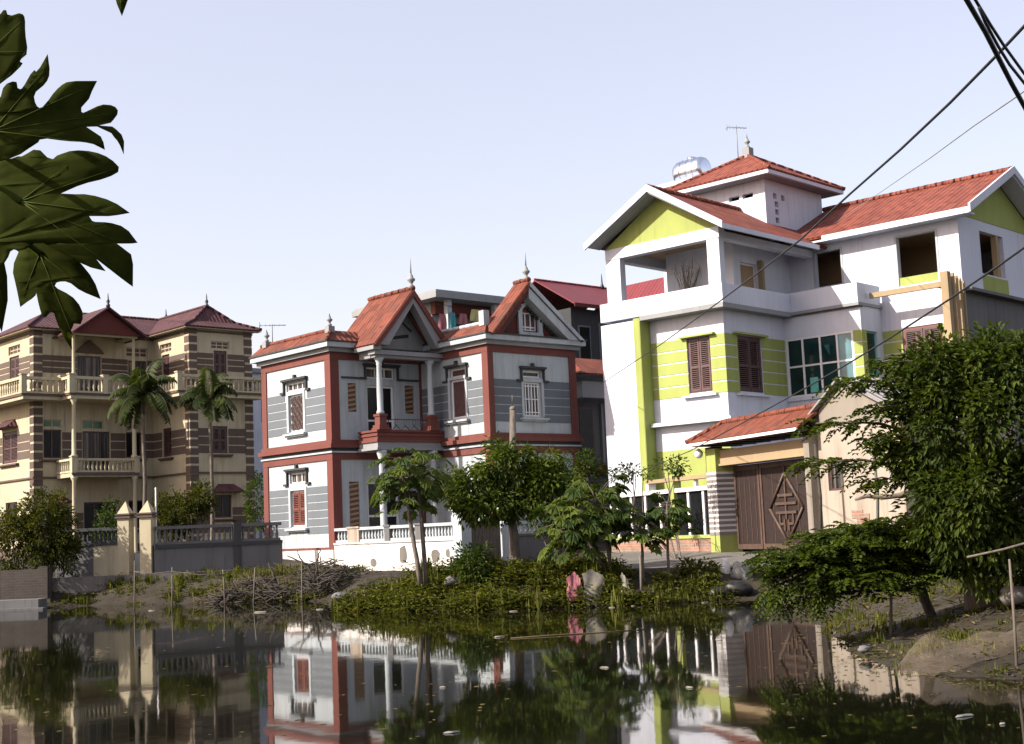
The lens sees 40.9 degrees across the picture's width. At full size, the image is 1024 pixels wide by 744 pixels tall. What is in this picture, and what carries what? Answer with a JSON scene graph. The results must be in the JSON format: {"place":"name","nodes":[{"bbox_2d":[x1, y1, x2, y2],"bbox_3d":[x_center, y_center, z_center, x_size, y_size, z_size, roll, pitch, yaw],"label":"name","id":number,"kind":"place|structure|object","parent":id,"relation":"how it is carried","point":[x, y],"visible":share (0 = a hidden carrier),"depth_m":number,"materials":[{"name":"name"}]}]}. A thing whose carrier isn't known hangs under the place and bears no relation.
{"place":"outdoors","nodes":[
{"label":"outdoors","id":0,"kind":"place"},
{"bbox_2d":[471,521,500,564],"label":"garden gate","id":1,"kind":"structure","parent":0,"point":[483,534],"depth_m":40.53,"materials":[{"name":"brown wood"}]},
{"bbox_2d":[0,599,1023,743],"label":"water","id":2,"kind":"structure","parent":0,"point":[236,686],"depth_m":15.52,"materials":[{"name":"liquid"}]},
{"bbox_2d":[5,600,1022,743],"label":"floating leaves","id":3,"kind":"object","parent":2,"relation":"on","point":[629,638],"visible":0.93,"depth_m":15.01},
{"bbox_2d":[510,629,645,638],"bbox_3d":[1.086,4.176,21.885,2.309,0.030,0.061,0,-7,-17],"label":"floating bamboo pole","id":4,"kind":"object","parent":2,"relation":"on","point":[572,634],"visible":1,"depth_m":21.81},
{"bbox_2d":[0,537,1023,679],"bbox_3d":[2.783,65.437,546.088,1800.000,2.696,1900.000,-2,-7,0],"label":"ground","id":5,"kind":"structure","parent":0,"point":[149,593],"depth_m":20.29,"materials":[{"name":"soil"}]},
{"bbox_2d":[0,598,46,610],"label":"concrete ledge","id":6,"kind":"object","parent":5,"relation":"on","point":[24,604],"visible":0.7,"depth_m":40.31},
{"bbox_2d":[0,566,52,601],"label":"brick wall","id":7,"kind":"structure","parent":5,"relation":"on","point":[25,584],"depth_m":41.59,"materials":[{"name":"brick"}]},
{"bbox_2d":[0,483,85,585],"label":"shrub","id":8,"kind":"object","parent":5,"relation":"on","point":[61,540],"visible":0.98,"depth_m":42.22,"materials":[{"name":"green plant"}]},
{"bbox_2d":[0,0,136,348],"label":"papaya tree","id":9,"kind":"object","parent":5,"relation":"on","point":[51,234],"visible":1,"depth_m":2.35,"materials":[{"name":"green plant"}]},
{"bbox_2d":[55,527,117,577],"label":"garden wall","id":10,"kind":"structure","parent":5,"relation":"on","point":[100,557],"depth_m":43.40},
{"bbox_2d":[89,495,122,540],"bbox_3d":[-14.382,5.606,48.744,1.396,2.506,1.305,-2,-7,0],"label":"shrub","id":11,"kind":"object","parent":5,"relation":"on","point":[104,519],"visible":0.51,"depth_m":48.65,"materials":[{"name":"green plant"}]},
{"bbox_2d":[0,294,261,558],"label":"villa","id":12,"kind":"object","parent":5,"relation":"on","point":[57,428],"visible":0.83,"depth_m":63.24,"materials":[{"name":"beige paint"}]},
{"bbox_2d":[0,431,18,467],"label":"window","id":13,"kind":"structure","parent":12,"relation":"in","point":[6,435],"depth_m":63.22,"materials":[{"name":"brown wood"}]},
{"bbox_2d":[11,356,18,383],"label":"window","id":14,"kind":"structure","parent":12,"relation":"in","point":[16,358],"depth_m":63.30,"materials":[{"name":"brown wood"}]},
{"bbox_2d":[39,429,62,461],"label":"window","id":15,"kind":"structure","parent":12,"relation":"in","point":[51,438],"depth_m":61.87,"materials":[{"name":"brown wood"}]},
{"bbox_2d":[43,420,60,426],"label":"transom window","id":16,"kind":"structure","parent":12,"relation":"in","point":[46,423],"depth_m":61.99,"materials":[{"name":"green glass"}]},
{"bbox_2d":[77,355,100,390],"bbox_3d":[-19.608,0.162,63.463,1.160,1.800,0.070,4,-9,-42],"label":"door","id":17,"kind":"structure","parent":12,"relation":"in","point":[86,365],"depth_m":63.49,"materials":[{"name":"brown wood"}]},
{"bbox_2d":[82,420,102,428],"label":"transom window","id":18,"kind":"structure","parent":12,"relation":"in","point":[86,424],"depth_m":63.29,"materials":[{"name":"green glass"}]},
{"bbox_2d":[82,431,108,469],"bbox_3d":[-19.218,3.725,63.265,1.350,1.950,0.070,4,-9,-42],"label":"door","id":19,"kind":"structure","parent":12,"relation":"in","point":[95,444],"depth_m":63.30,"materials":[{"name":"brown wood"}]},
{"bbox_2d":[84,502,115,540],"bbox_3d":[-18.945,7.156,62.976,1.600,2.350,0.070,4,-9,-42],"label":"door","id":20,"kind":"structure","parent":12,"relation":"in","point":[89,513],"depth_m":62.84,"materials":[{"name":"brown wood"}]},
{"bbox_2d":[129,500,142,531],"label":"window","id":21,"kind":"structure","parent":12,"relation":"in","point":[139,502],"depth_m":64.33,"materials":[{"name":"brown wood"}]},
{"bbox_2d":[126,347,146,357],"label":"transom window","id":22,"kind":"structure","parent":12,"relation":"in","point":[139,352],"depth_m":65.28,"materials":[{"name":"beige concrete"}]},
{"bbox_2d":[126,432,146,460],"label":"window","id":23,"kind":"structure","parent":12,"relation":"in","point":[128,434],"depth_m":64.50,"materials":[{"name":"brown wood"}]},
{"bbox_2d":[128,361,145,375],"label":"window","id":24,"kind":"structure","parent":12,"relation":"in","point":[142,364],"depth_m":65.20,"materials":[{"name":"brown wood"}]},
{"bbox_2d":[158,428,173,460],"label":"window","id":25,"kind":"structure","parent":12,"relation":"in","point":[167,431],"depth_m":64.24,"materials":[{"name":"brown wood"}]},
{"bbox_2d":[211,341,228,349],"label":"transom window","id":26,"kind":"structure","parent":12,"relation":"in","point":[214,344],"depth_m":64.30,"materials":[{"name":"beige concrete"}]},
{"bbox_2d":[209,426,233,456],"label":"window","id":27,"kind":"structure","parent":12,"relation":"in","point":[215,450],"depth_m":63.69,"materials":[{"name":"brown wood"}]},
{"bbox_2d":[214,351,232,380],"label":"window","id":28,"kind":"structure","parent":12,"relation":"in","point":[216,353],"depth_m":64.17,"materials":[{"name":"brown wood"}]},
{"bbox_2d":[215,495,237,521],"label":"window","id":29,"kind":"structure","parent":12,"relation":"in","point":[225,500],"depth_m":63.46,"materials":[{"name":"grey wood"}]},
{"bbox_2d":[106,359,177,505],"bbox_3d":[-13.980,3.265,51.998,2.599,7.734,2.891,-2,-7,0],"label":"palm tree","id":30,"kind":"object","parent":5,"relation":"on","point":[139,391],"visible":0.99,"depth_m":52.01,"materials":[{"name":"green plant"}]},
{"bbox_2d":[52,570,237,593],"bbox_3d":[-11.585,6.657,43.339,5.869,0.550,1.602,-1,-7,-13],"label":"doorstep terrace","id":31,"kind":"structure","parent":5,"relation":"on","point":[77,584],"depth_m":42.42,"materials":[{"name":"concrete"}]},
{"bbox_2d":[115,501,135,574],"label":"gate pillar","id":32,"kind":"structure","parent":31,"relation":"on","point":[125,515],"depth_m":43.27,"materials":[{"name":"paint"}]},
{"bbox_2d":[137,500,157,573],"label":"gate pillar","id":33,"kind":"structure","parent":31,"relation":"on","point":[146,514],"depth_m":43.14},
{"bbox_2d":[151,478,220,547],"bbox_3d":[-11.158,5.148,46.478,2.453,3.078,1.724,2,-8,-36],"label":"shrub","id":34,"kind":"object","parent":5,"relation":"on","point":[181,516],"visible":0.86,"depth_m":46.42,"materials":[{"name":"green plant"}]},
{"bbox_2d":[176,366,237,546],"bbox_3d":[-11.507,3.442,52.110,2.315,7.192,2.163,-2,-7,0],"label":"palm tree","id":35,"kind":"object","parent":5,"relation":"on","point":[207,398],"visible":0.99,"depth_m":51.97,"materials":[{"name":"green plant"}]},
{"bbox_2d":[154,522,282,573],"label":"garden wall","id":36,"kind":"structure","parent":5,"relation":"on","point":[218,554],"depth_m":43.92,"materials":[{"name":"concrete"}]},
{"bbox_2d":[241,472,264,537],"bbox_3d":[-9.312,5.216,51.290,1.603,3.002,1.383,-2,-7,0],"label":"shrub","id":37,"kind":"object","parent":5,"relation":"on","point":[257,512],"visible":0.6,"depth_m":51.25,"materials":[{"name":"green plant"}]},
{"bbox_2d":[252,368,263,544],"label":"pale house","id":38,"kind":"structure","parent":5,"relation":"on","point":[257,430],"depth_m":75.34,"materials":[{"name":"white paint"}]},
{"bbox_2d":[184,562,354,603],"bbox_3d":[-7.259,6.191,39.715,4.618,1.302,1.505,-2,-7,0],"label":"brushwood heap","id":39,"kind":"object","parent":5,"relation":"on","point":[261,576],"visible":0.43,"depth_m":39.89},
{"bbox_2d":[242,556,380,602],"bbox_3d":[-5.761,6.046,38.939,4.234,1.577,2.354,-2,-7,0],"label":"brushwood heap","id":40,"kind":"object","parent":5,"relation":"on","point":[310,577],"visible":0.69,"depth_m":38.91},
{"bbox_2d":[268,548,336,580],"bbox_3d":[-5.905,5.414,38.570,1.975,0.874,0.187,-3,-7,2],"label":"fallen branch","id":41,"kind":"object","parent":40,"relation":"on","point":[307,568],"visible":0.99,"depth_m":38.54,"materials":[{"name":"wood"}]},
{"bbox_2d":[333,510,471,570],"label":"garden wall","id":42,"kind":"structure","parent":5,"relation":"on","point":[360,547],"depth_m":42.09,"materials":[{"name":"white paint"}]},
{"bbox_2d":[366,447,455,585],"bbox_3d":[-2.254,3.303,31.467,2.140,3.170,2.012,0,-7,-23],"label":"papaya tree","id":43,"kind":"object","parent":5,"relation":"on","point":[416,475],"visible":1,"depth_m":31.21,"materials":[{"name":"green plant"}]},
{"bbox_2d":[248,254,586,565],"bbox_3d":[-3.243,1.591,47.807,8.419,10.540,8.680,3,-9,-41],"label":"villa","id":44,"kind":"object","parent":5,"relation":"on","point":[383,375],"visible":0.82,"depth_m":46.12,"materials":[{"name":"white paint"}]},
{"bbox_2d":[282,390,306,437],"bbox_3d":[-7.355,1.430,46.707,0.300,1.550,1.320,3,-9,-41],"label":"window","id":45,"kind":"structure","parent":44,"relation":"in","point":[298,415],"depth_m":46.78,"materials":[{"name":"brown wood"}]},
{"bbox_2d":[279,375,309,394],"bbox_3d":[-7.390,0.399,46.839,0.280,0.610,1.820,3,-9,-41],"label":"window pediment","id":46,"kind":"structure","parent":44,"relation":"in","point":[299,385],"depth_m":46.86,"materials":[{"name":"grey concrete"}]},
{"bbox_2d":[284,486,308,532],"bbox_3d":[-7.232,4.647,46.345,0.300,1.510,1.300,3,-9,-41],"label":"window","id":47,"kind":"structure","parent":44,"relation":"in","point":[301,490],"depth_m":46.41,"materials":[{"name":"red wood"}]},
{"bbox_2d":[283,465,310,486],"bbox_3d":[-7.265,3.496,46.484,0.280,0.690,1.640,3,-9,-41],"label":"window pediment","id":48,"kind":"structure","parent":44,"relation":"in","point":[302,477],"depth_m":46.52,"materials":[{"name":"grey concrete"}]},
{"bbox_2d":[367,385,393,430],"bbox_3d":[-4.502,1.378,46.521,1.130,1.810,0.070,3,-9,-41],"label":"balcony door","id":49,"kind":"structure","parent":44,"relation":"in","point":[371,390],"depth_m":46.52,"materials":[{"name":"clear glass"}]},
{"bbox_2d":[360,361,403,380],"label":"transom window","id":50,"kind":"structure","parent":44,"relation":"in","point":[371,372],"depth_m":46.64,"materials":[{"name":"paint"}]},
{"bbox_2d":[367,482,398,538],"bbox_3d":[-4.365,4.711,46.122,1.300,2.050,0.070,3,-9,-41],"label":"front door","id":51,"kind":"structure","parent":44,"relation":"in","point":[373,521],"depth_m":45.96,"materials":[{"name":"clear glass"}]},
{"bbox_2d":[442,361,470,383],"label":"transom window","id":52,"kind":"structure","parent":44,"relation":"in","point":[462,371],"depth_m":46.23,"materials":[{"name":"grey concrete"}]},
{"bbox_2d":[444,375,469,424],"bbox_3d":[-1.816,0.942,46.100,0.300,1.590,1.210,3,-9,-41],"label":"window","id":53,"kind":"structure","parent":44,"relation":"in","point":[459,387],"depth_m":46.21,"materials":[{"name":"paint"}]},
{"bbox_2d":[517,303,542,335],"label":"attic window","id":54,"kind":"structure","parent":44,"relation":"in","point":[525,321],"depth_m":46.56,"materials":[{"name":"white wood"}]},
{"bbox_2d":[516,363,548,382],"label":"transom window","id":55,"kind":"structure","parent":44,"relation":"in","point":[532,366],"depth_m":46.28,"materials":[{"name":"paint"}]},
{"bbox_2d":[520,379,549,421],"bbox_3d":[0.706,0.952,46.155,1.210,1.430,0.300,3,-9,-41],"label":"window","id":56,"kind":"structure","parent":44,"relation":"in","point":[530,391],"depth_m":46.22,"materials":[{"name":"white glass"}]},
{"bbox_2d":[352,289,504,328],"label":"flat roofed house","id":57,"kind":"structure","parent":5,"relation":"on","point":[436,302],"depth_m":61.81,"materials":[{"name":"white paint"}]},
{"bbox_2d":[438,314,446,329],"bbox_3d":[-3.068,-2.203,60.678,0.462,0.750,0.210,4,-9,-42],"label":"garment","id":58,"kind":"object","parent":57,"relation":"hanging from","point":[442,322],"visible":0.85,"depth_m":60.69,"materials":[{"name":"fabric"}]},
{"bbox_2d":[444,540,498,585],"bbox_3d":[-0.981,4.378,30.948,1.191,1.236,1.192,-8,-9,38],"label":"shrub","id":59,"kind":"object","parent":5,"relation":"on","point":[463,567],"visible":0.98,"depth_m":30.87,"materials":[{"name":"green plant"}]},
{"bbox_2d":[497,502,509,564],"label":"gate pillar","id":60,"kind":"structure","parent":5,"relation":"on","point":[504,532],"depth_m":40.85,"materials":[{"name":"white paint"}]},
{"bbox_2d":[437,430,586,564],"bbox_3d":[-0.028,3.237,32.914,3.701,3.673,1.962,-1,-7,-13],"label":"broadleaf tree","id":61,"kind":"object","parent":5,"relation":"on","point":[534,487],"visible":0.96,"depth_m":32.60,"materials":[{"name":"green plant"}]},
{"bbox_2d":[509,395,516,558],"bbox_3d":[0.018,3.074,35.886,0.365,4.953,0.220,-2,-7,0],"label":"utility post","id":62,"kind":"object","parent":5,"relation":"on","point":[512,409],"visible":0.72,"depth_m":36.01,"materials":[{"name":"grey concrete"}]},
{"bbox_2d":[49,550,1023,679],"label":"weeds","id":63,"kind":"object","parent":5,"relation":"on","point":[401,595],"visible":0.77,"depth_m":30.32,"materials":[{"name":"plant"}]},
{"bbox_2d":[566,572,579,600],"bbox_3d":[1.308,4.625,29.558,0.278,0.642,0.144,-1,-7,-11],"label":"rag","id":64,"kind":"object","parent":63,"relation":"on","point":[571,580],"visible":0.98,"depth_m":29.59,"materials":[{"name":"pink fabric"}]},
{"bbox_2d":[517,520,578,562],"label":"garden wall","id":65,"kind":"structure","parent":5,"relation":"on","point":[530,545],"depth_m":41.81,"materials":[{"name":"concrete"}]},
{"bbox_2d":[514,447,611,559],"bbox_3d":[1.262,3.485,34.270,2.482,3.178,1.569,-4,-7,12],"label":"shrub","id":66,"kind":"object","parent":5,"relation":"on","point":[591,465],"visible":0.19,"depth_m":34.32,"materials":[{"name":"green plant"}]},
{"bbox_2d":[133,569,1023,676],"bbox_3d":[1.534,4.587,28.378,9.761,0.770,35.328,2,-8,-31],"label":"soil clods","id":67,"kind":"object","parent":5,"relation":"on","point":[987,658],"visible":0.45,"depth_m":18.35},
{"bbox_2d":[530,474,635,571],"bbox_3d":[1.619,3.532,30.691,2.440,2.443,2.225,-2,-7,0],"label":"papaya tree","id":68,"kind":"object","parent":5,"relation":"on","point":[587,525],"visible":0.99,"depth_m":30.30,"materials":[{"name":"green plant"}]},
{"bbox_2d":[575,358,609,536],"bbox_3d":[3.193,2.905,50.439,3.000,7.000,1.700,4,-9,-42],"label":"side porch","id":69,"kind":"object","parent":5,"relation":"on","point":[591,411],"visible":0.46,"depth_m":50.91,"materials":[{"name":"paint"}]},
{"bbox_2d":[578,406,595,456],"bbox_3d":[2.744,2.215,50.833,0.900,1.900,0.074,4,-9,-42],"label":"door","id":70,"kind":"structure","parent":69,"relation":"in","point":[586,424],"depth_m":50.85,"materials":[{"name":"grey wood"}]},
{"bbox_2d":[582,569,604,604],"bbox_3d":[1.776,4.628,29.500,0.518,0.769,0.178,-1,-7,-9],"label":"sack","id":71,"kind":"object","parent":5,"relation":"on","point":[591,576],"visible":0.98,"depth_m":29.54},
{"bbox_2d":[532,274,664,377],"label":"red roofed house","id":72,"kind":"structure","parent":5,"relation":"on","point":[571,303],"depth_m":65.42,"materials":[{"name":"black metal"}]},
{"bbox_2d":[577,325,591,358],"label":"window","id":73,"kind":"structure","parent":72,"relation":"in","point":[585,352],"depth_m":64.57,"materials":[{"name":"black glass"}]},
{"bbox_2d":[192,572,1023,676],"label":"leaf litter","id":74,"kind":"object","parent":5,"relation":"on","point":[961,604],"visible":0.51,"depth_m":18.17,"materials":[{"name":"plant"}]},
{"bbox_2d":[609,507,670,578],"bbox_3d":[2.883,3.957,30.744,1.325,1.859,1.398,-1,-7,-12],"label":"papaya sapling","id":75,"kind":"object","parent":5,"relation":"on","point":[641,536],"visible":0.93,"depth_m":30.55,"materials":[{"name":"green plant"}]},
{"bbox_2d":[606,454,691,558],"bbox_3d":[4.232,3.843,38.133,1.824,3.189,3.601,1,-8,-30],"label":"shrub","id":76,"kind":"object","parent":5,"relation":"on","point":[678,472],"visible":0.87,"depth_m":38.60,"materials":[{"name":"green plant"}]},
{"bbox_2d":[612,474,710,552],"bbox_3d":[4.563,4.736,42.269,0.300,2.950,6.670,0,-7,-22],"label":"front fence","id":77,"kind":"object","parent":5,"relation":"on","point":[695,497],"visible":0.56,"depth_m":40.80,"materials":[{"name":"white painted plaster"},{"name":"red brick"},{"name":"lime green plaster"}]},
{"bbox_2d":[643,492,701,577],"bbox_3d":[3.612,3.713,30.733,1.359,2.079,1.410,-2,-7,0],"label":"papaya sapling","id":78,"kind":"object","parent":5,"relation":"on","point":[678,513],"visible":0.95,"depth_m":30.65,"materials":[{"name":"green plant"}]},
{"bbox_2d":[605,552,779,572],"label":"concrete bank","id":79,"kind":"structure","parent":5,"relation":"on","point":[652,560],"depth_m":36.29,"materials":[{"name":"concrete"}]},
{"bbox_2d":[730,561,752,579],"bbox_3d":[5.171,4.583,30.945,0.470,0.633,0.421,1,-8,-29],"label":"sack","id":80,"kind":"object","parent":79,"relation":"on","point":[738,571],"visible":0.51,"depth_m":30.80,"materials":[{"name":"white plastic"}]},
{"bbox_2d":[670,556,723,581],"bbox_3d":[4.131,4.558,30.816,1.251,0.866,1.038,-2,-7,0],"label":"shrub","id":81,"kind":"object","parent":5,"relation":"on","point":[693,567],"visible":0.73,"depth_m":30.72,"materials":[{"name":"green plant"}]},
{"bbox_2d":[720,557,730,573],"bbox_3d":[4.859,4.566,31.153,0.244,0.726,0.234,-6,-8,28],"label":"sack","id":82,"kind":"object","parent":5,"relation":"on","point":[725,569],"visible":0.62,"depth_m":31.10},
{"bbox_2d":[723,580,752,596],"bbox_3d":[4.954,4.787,30.125,0.603,0.434,0.573,2,-8,-35],"label":"bin bag","id":83,"kind":"object","parent":5,"relation":"on","point":[745,589],"visible":0.71,"depth_m":29.94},
{"bbox_2d":[684,402,823,551],"bbox_3d":[6.922,3.294,37.179,1.765,4.430,5.856,0,-7,-22],"label":"gateway","id":84,"kind":"object","parent":5,"relation":"on","point":[758,505],"visible":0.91,"depth_m":37.47,"materials":[{"name":"wood"}]},
{"bbox_2d":[584,133,1023,533],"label":"villa","id":85,"kind":"object","parent":5,"relation":"on","point":[825,297],"visible":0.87,"depth_m":45.52,"materials":[{"name":"white paint"}]},
{"bbox_2d":[598,323,610,359],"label":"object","id":86,"kind":"structure","parent":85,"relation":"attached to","point":[599,324],"depth_m":65.28,"materials":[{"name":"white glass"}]},
{"bbox_2d":[670,259,701,289],"bbox_3d":[5.992,-2.845,46.136,1.522,2.051,1.913,-4,-7,17],"label":"twig bundle","id":87,"kind":"object","parent":85,"relation":"on","point":[689,279],"visible":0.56,"depth_m":46.23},
{"bbox_2d":[672,157,710,180],"bbox_3d":[6.887,-7.635,52.474,1.320,1.160,1.010,-9,-9,43],"label":"water tank","id":88,"kind":"object","parent":85,"relation":"on","point":[691,167],"visible":0.62,"depth_m":52.09,"materials":[{"name":"silver metal"}]},
{"bbox_2d":[678,332,717,398],"bbox_3d":[6.057,-0.206,44.365,1.360,2.020,0.280,-9,-9,43],"label":"window","id":89,"kind":"structure","parent":85,"relation":"in","point":[699,366],"depth_m":44.41,"materials":[{"name":"brown wood"}]},
{"bbox_2d":[740,263,754,287],"bbox_3d":[7.923,-2.938,46.407,0.070,1.460,1.020,-9,-9,43],"label":"terrace door","id":90,"kind":"structure","parent":85,"relation":"in","point":[747,271],"depth_m":46.53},
{"bbox_2d":[733,331,771,397],"bbox_3d":[7.794,-0.226,44.694,0.280,2.050,1.860,-9,-9,43],"label":"window","id":91,"kind":"structure","parent":85,"relation":"in","point":[748,339],"depth_m":44.75,"materials":[{"name":"brown wood"}]},
{"bbox_2d":[601,24,1023,382],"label":"cable","id":92,"kind":"object","parent":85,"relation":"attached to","point":[1010,40],"visible":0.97,"depth_m":10.84,"materials":[{"name":"rubber"}]},
{"bbox_2d":[786,330,855,397],"bbox_3d":[10.232,-0.237,45.396,2.530,1.970,0.070,-9,-9,43],"label":"curtain window","id":93,"kind":"structure","parent":85,"relation":"in","point":[809,359],"depth_m":45.47,"materials":[{"name":"teal glass"}]},
{"bbox_2d":[866,331,877,375],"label":"narrow window","id":94,"kind":"structure","parent":85,"relation":"in","point":[871,341],"depth_m":44.98,"materials":[{"name":"teal glass"}]},
{"bbox_2d":[902,323,943,355],"bbox_3d":[13.374,-0.583,44.405,1.420,1.860,0.085,-9,-9,43],"label":"window","id":95,"kind":"structure","parent":85,"relation":"in","point":[921,329],"depth_m":44.57,"materials":[{"name":"red wood"}]},
{"bbox_2d":[834,90,1023,223],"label":"cable","id":96,"kind":"object","parent":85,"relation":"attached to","point":[947,145],"visible":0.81,"depth_m":15.36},
{"bbox_2d":[814,444,822,532],"bbox_3d":[7.478,3.148,33.427,0.173,2.804,0.095,-2,-7,0],"label":"bamboo pole","id":97,"kind":"object","parent":5,"relation":"on","point":[819,495],"visible":0.65,"depth_m":33.40,"materials":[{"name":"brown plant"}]},
{"bbox_2d":[741,515,1008,624],"bbox_3d":[4.991,2.668,18.049,3.929,1.558,2.093,-2,-7,0],"label":"leaning tree","id":98,"kind":"object","parent":5,"relation":"on","point":[868,555],"visible":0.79,"depth_m":17.71,"materials":[{"name":"green plant"}]},
{"bbox_2d":[889,593,892,635],"bbox_3d":[4.982,3.062,18.042,0.133,1.402,0.044,-2,-7,0],"label":"bamboo pole","id":99,"kind":"object","parent":5,"relation":"on","point":[891,616],"visible":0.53,"depth_m":18.02,"materials":[{"name":"brown wood"}]},
{"bbox_2d":[783,320,1023,610],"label":"tree","id":100,"kind":"object","parent":5,"relation":"on","point":[966,504],"visible":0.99,"depth_m":17.04,"materials":[{"name":"green plant"}]},
{"bbox_2d":[804,377,1019,557],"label":"shed","id":101,"kind":"structure","parent":5,"relation":"on","point":[842,506],"depth_m":33.50,"materials":[{"name":"beige paint"}]},
{"bbox_2d":[829,458,843,490],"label":"window","id":102,"kind":"structure","parent":101,"relation":"in","point":[836,484],"depth_m":34.10,"materials":[{"name":"brown wood"}]},
{"bbox_2d":[967,542,1023,557],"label":"bamboo pole","id":103,"kind":"object","parent":5,"relation":"on","point":[999,550],"visible":1,"depth_m":15.05,"materials":[{"name":"brown wood"}]},
{"bbox_2d":[998,586,1023,605],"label":"sack","id":104,"kind":"object","parent":5,"relation":"on","point":[1018,591],"visible":0.85,"depth_m":16.86,"materials":[{"name":"fabric"}]},
{"bbox_2d":[1008,559,1017,665],"bbox_3d":[5.168,2.639,14.109,0.038,1.412,0.146,-7,-8,34],"label":"bamboo pole","id":105,"kind":"object","parent":5,"relation":"on","point":[1014,620],"visible":0.78,"depth_m":14.12,"materials":[{"name":"grey plant"}]},
{"bbox_2d":[0,0,1023,367],"label":"sky","id":106,"kind":"structure","parent":0,"point":[288,163],"materials":[{"name":"blue"}]},
{"bbox_2d":[605,247,1023,483],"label":"cable","id":107,"kind":"object","parent":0,"point":[972,283],"visible":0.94,"depth_m":12.04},
{"bbox_2d":[964,0,1023,109],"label":"cable","id":108,"kind":"object","parent":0,"point":[980,23],"visible":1,"depth_m":4.71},
{"bbox_2d":[974,0,1023,74],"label":"cable","id":109,"kind":"object","parent":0,"point":[1001,41],"visible":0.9,"depth_m":4.72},
{"bbox_2d":[977,6,1023,84],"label":"cable","id":110,"kind":"object","parent":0,"point":[1013,69],"visible":1,"depth_m":4.58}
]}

